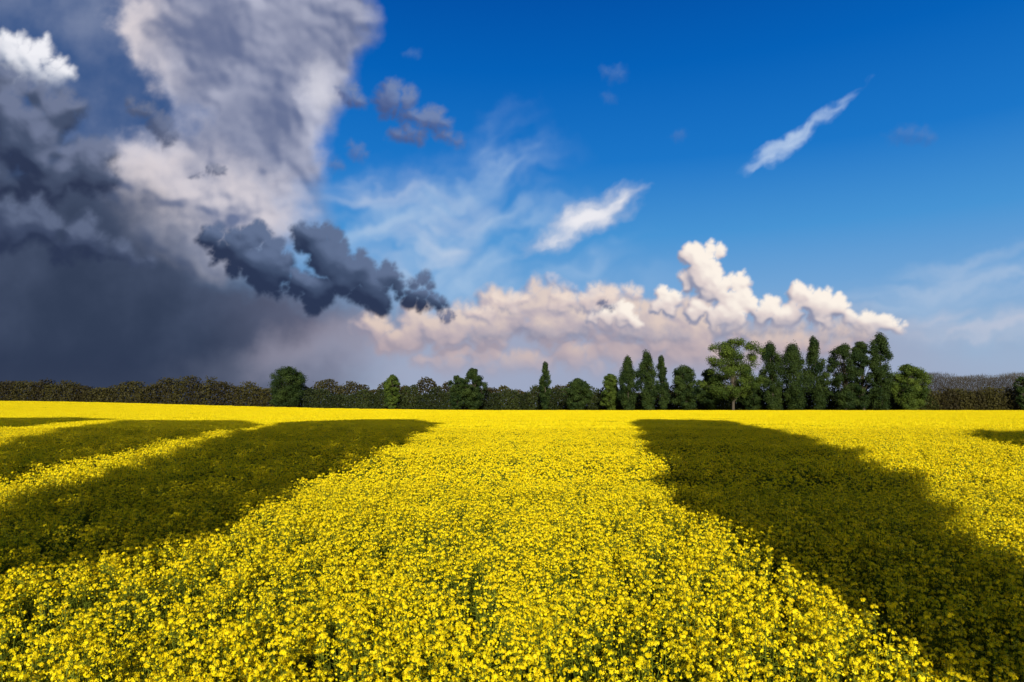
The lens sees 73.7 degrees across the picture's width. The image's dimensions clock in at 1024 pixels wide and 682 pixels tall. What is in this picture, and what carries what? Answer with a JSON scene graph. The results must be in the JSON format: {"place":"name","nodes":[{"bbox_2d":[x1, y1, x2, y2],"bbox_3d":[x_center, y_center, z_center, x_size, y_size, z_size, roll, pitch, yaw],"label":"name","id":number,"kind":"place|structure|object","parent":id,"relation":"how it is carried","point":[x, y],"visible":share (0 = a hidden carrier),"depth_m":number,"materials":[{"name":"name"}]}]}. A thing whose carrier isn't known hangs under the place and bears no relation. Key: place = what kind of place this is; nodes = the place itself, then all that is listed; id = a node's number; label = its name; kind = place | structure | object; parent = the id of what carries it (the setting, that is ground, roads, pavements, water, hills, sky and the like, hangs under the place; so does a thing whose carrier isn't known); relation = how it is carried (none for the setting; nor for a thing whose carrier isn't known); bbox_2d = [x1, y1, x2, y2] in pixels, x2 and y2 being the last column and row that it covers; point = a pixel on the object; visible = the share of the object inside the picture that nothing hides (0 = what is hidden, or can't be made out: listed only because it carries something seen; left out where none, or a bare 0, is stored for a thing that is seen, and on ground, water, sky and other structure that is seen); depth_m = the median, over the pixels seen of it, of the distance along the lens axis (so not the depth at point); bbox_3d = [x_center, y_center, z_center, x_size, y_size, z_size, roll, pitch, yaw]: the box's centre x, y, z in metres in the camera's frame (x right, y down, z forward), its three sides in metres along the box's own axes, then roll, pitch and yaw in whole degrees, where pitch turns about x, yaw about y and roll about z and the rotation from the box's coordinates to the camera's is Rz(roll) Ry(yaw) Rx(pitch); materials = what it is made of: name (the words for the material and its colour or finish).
{"place":"outdoors","nodes":[
{"label":"outdoors","id":0,"kind":"place"},
{"bbox_2d":[0,401,1023,681],"bbox_3d":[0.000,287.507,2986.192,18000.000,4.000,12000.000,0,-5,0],"label":"ground","id":1,"kind":"structure","parent":0,"point":[466,623],"depth_m":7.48,"materials":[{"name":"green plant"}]},
{"bbox_2d":[267,366,307,406],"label":"deciduous tree","id":2,"kind":"object","parent":1,"relation":"on","point":[291,384],"visible":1,"depth_m":296.30,"materials":[{"name":"green plant"}]},
{"bbox_2d":[383,374,400,409],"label":"deciduous tree","id":3,"kind":"object","parent":1,"relation":"on","point":[389,390],"visible":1,"depth_m":278.03,"materials":[{"name":"green plant"}]},
{"bbox_2d":[448,375,464,409],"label":"deciduous tree","id":4,"kind":"object","parent":1,"relation":"on","point":[456,388],"visible":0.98,"depth_m":265.57,"materials":[{"name":"green plant"}]},
{"bbox_2d":[460,368,487,409],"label":"deciduous tree","id":5,"kind":"object","parent":1,"relation":"on","point":[473,397],"visible":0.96,"depth_m":267.66,"materials":[{"name":"green plant"}]},
{"bbox_2d":[0,375,1019,409],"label":"distant treeline","id":6,"kind":"object","parent":1,"relation":"on","point":[107,394],"visible":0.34,"depth_m":319.01,"materials":[{"name":"green plant"}]},
{"bbox_2d":[538,361,551,409],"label":"poplar tree","id":7,"kind":"object","parent":1,"relation":"on","point":[544,382],"visible":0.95,"depth_m":260.78,"materials":[{"name":"green plant"}]},
{"bbox_2d":[560,378,593,409],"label":"deciduous tree","id":8,"kind":"object","parent":1,"relation":"on","point":[579,394],"visible":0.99,"depth_m":255.07,"materials":[{"name":"green plant"}]},
{"bbox_2d":[600,374,620,409],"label":"deciduous tree","id":9,"kind":"object","parent":1,"relation":"on","point":[611,400],"visible":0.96,"depth_m":259.62,"materials":[{"name":"green plant"}]},
{"bbox_2d":[302,382,938,409],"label":"hedgerow","id":10,"kind":"object","parent":1,"relation":"on","point":[375,400],"visible":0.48,"depth_m":278.24,"materials":[{"name":"green plant"}]},
{"bbox_2d":[616,355,640,409],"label":"poplar tree","id":11,"kind":"object","parent":1,"relation":"on","point":[625,395],"visible":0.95,"depth_m":250.53,"materials":[{"name":"green plant"}]},
{"bbox_2d":[634,349,659,409],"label":"poplar tree","id":12,"kind":"object","parent":1,"relation":"on","point":[646,374],"visible":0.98,"depth_m":248.48,"materials":[{"name":"green plant"}]},
{"bbox_2d":[655,354,670,409],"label":"poplar tree","id":13,"kind":"object","parent":1,"relation":"on","point":[664,386],"visible":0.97,"depth_m":254.76,"materials":[{"name":"green plant"}]},
{"bbox_2d":[670,364,701,409],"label":"deciduous tree","id":14,"kind":"object","parent":1,"relation":"on","point":[684,390],"visible":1,"depth_m":251.17,"materials":[{"name":"green plant"}]},
{"bbox_2d":[695,368,724,409],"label":"deciduous tree","id":15,"kind":"object","parent":1,"relation":"on","point":[709,401],"visible":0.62,"depth_m":259.59,"materials":[{"name":"green plant"}]},
{"bbox_2d":[696,337,766,409],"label":"deciduous tree","id":16,"kind":"object","parent":1,"relation":"on","point":[728,353],"visible":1,"depth_m":244.23,"materials":[{"name":"green plant"}]},
{"bbox_2d":[737,375,765,409],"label":"deciduous tree","id":17,"kind":"object","parent":1,"relation":"on","point":[753,401],"visible":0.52,"depth_m":259.08,"materials":[{"name":"green plant"}]},
{"bbox_2d":[758,340,785,409],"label":"poplar tree","id":18,"kind":"object","parent":1,"relation":"on","point":[773,400],"visible":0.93,"depth_m":252.22,"materials":[{"name":"green plant"}]},
{"bbox_2d":[779,341,812,409],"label":"poplar tree","id":19,"kind":"object","parent":1,"relation":"on","point":[794,380],"visible":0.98,"depth_m":249.77,"materials":[{"name":"green plant"}]},
{"bbox_2d":[802,335,830,409],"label":"poplar tree","id":20,"kind":"object","parent":1,"relation":"on","point":[820,390],"visible":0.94,"depth_m":250.23,"materials":[{"name":"green plant"}]},
{"bbox_2d":[816,343,875,409],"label":"deciduous tree","id":21,"kind":"object","parent":1,"relation":"on","point":[846,399],"visible":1,"depth_m":248.07,"materials":[{"name":"green plant"}]},
{"bbox_2d":[840,341,888,409],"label":"deciduous tree","id":22,"kind":"object","parent":1,"relation":"on","point":[866,398],"visible":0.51,"depth_m":250.54,"materials":[{"name":"green plant"}]},
{"bbox_2d":[866,332,894,409],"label":"poplar tree","id":23,"kind":"object","parent":1,"relation":"on","point":[879,349],"visible":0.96,"depth_m":247.65,"materials":[{"name":"green plant"}]},
{"bbox_2d":[889,364,933,409],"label":"deciduous tree","id":24,"kind":"object","parent":1,"relation":"on","point":[913,395],"visible":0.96,"depth_m":245.55,"materials":[{"name":"green plant"}]},
{"bbox_2d":[892,371,1023,403],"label":"bare woodland","id":25,"kind":"object","parent":1,"relation":"on","point":[975,380],"visible":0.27,"depth_m":425.34,"materials":[{"name":"grey plant"}]},
{"bbox_2d":[917,385,1021,409],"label":"hedgerow","id":26,"kind":"object","parent":1,"relation":"on","point":[972,397],"visible":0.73,"depth_m":256.19,"materials":[{"name":"green plant"}]},
{"bbox_2d":[1012,376,1023,409],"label":"deciduous tree","id":27,"kind":"object","parent":1,"relation":"on","point":[1020,391],"visible":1,"depth_m":249.34,"materials":[{"name":"green plant"}]},
{"bbox_2d":[0,0,1023,405],"bbox_3d":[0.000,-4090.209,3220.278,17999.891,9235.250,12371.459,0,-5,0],"label":"sky","id":28,"kind":"structure","parent":0,"point":[510,194],"depth_m":8106.11,"materials":[{"name":"blue"}]}
]}

